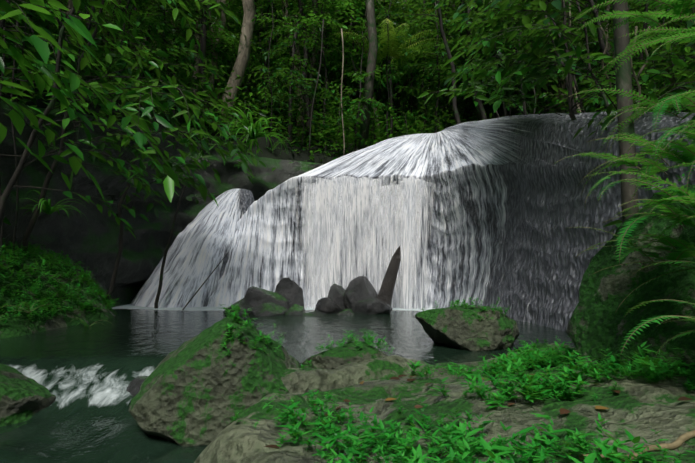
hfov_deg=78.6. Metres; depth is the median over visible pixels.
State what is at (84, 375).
pool and stream water
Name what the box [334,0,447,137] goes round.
palm
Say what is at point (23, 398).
mossy rocks
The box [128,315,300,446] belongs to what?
angular boulder
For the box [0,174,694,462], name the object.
herb plants
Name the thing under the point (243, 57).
pale tree trunks
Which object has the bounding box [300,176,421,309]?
falling water curtain
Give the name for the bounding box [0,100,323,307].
dark cliff rock wall
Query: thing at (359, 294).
wet rocks
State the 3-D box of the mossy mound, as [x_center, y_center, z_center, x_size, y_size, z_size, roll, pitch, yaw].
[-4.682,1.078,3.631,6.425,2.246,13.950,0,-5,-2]
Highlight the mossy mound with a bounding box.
[0,251,117,338]
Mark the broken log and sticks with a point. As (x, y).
(385, 293)
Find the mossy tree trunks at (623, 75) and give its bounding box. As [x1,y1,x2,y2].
[80,0,694,222]
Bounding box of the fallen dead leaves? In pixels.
[264,355,691,456]
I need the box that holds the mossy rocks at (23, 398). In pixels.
[0,305,518,426]
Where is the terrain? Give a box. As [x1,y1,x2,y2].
[0,27,693,220]
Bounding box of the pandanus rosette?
[12,106,292,217]
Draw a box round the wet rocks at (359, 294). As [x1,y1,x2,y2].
[126,275,391,395]
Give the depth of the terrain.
17.08 m
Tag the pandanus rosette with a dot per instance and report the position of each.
(254, 132)
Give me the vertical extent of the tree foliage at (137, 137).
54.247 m
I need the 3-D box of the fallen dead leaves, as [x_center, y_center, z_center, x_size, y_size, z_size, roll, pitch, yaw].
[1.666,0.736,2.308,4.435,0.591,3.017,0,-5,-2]
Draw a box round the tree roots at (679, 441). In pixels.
[578,430,694,460]
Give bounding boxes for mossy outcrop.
[566,184,694,379]
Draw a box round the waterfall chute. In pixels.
[130,188,254,307]
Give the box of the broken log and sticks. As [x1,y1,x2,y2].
[182,246,400,309]
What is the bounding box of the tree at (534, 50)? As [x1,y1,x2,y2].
[0,0,694,308]
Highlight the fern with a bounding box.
[0,0,694,356]
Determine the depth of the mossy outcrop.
2.73 m
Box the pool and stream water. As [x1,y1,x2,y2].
[0,304,574,462]
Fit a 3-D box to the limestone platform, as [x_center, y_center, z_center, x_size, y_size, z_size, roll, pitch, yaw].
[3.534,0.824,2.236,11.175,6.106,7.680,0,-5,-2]
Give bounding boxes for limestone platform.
[194,343,694,462]
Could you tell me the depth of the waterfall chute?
10.83 m
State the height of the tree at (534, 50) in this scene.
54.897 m
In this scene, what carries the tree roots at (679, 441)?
on the limestone platform
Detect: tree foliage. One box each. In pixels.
[0,0,694,236]
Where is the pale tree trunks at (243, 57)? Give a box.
[46,0,684,155]
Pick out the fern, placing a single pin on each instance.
(687, 155)
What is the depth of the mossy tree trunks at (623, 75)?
4.41 m
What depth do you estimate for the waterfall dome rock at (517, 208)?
8.74 m
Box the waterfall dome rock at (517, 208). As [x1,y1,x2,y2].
[207,111,694,331]

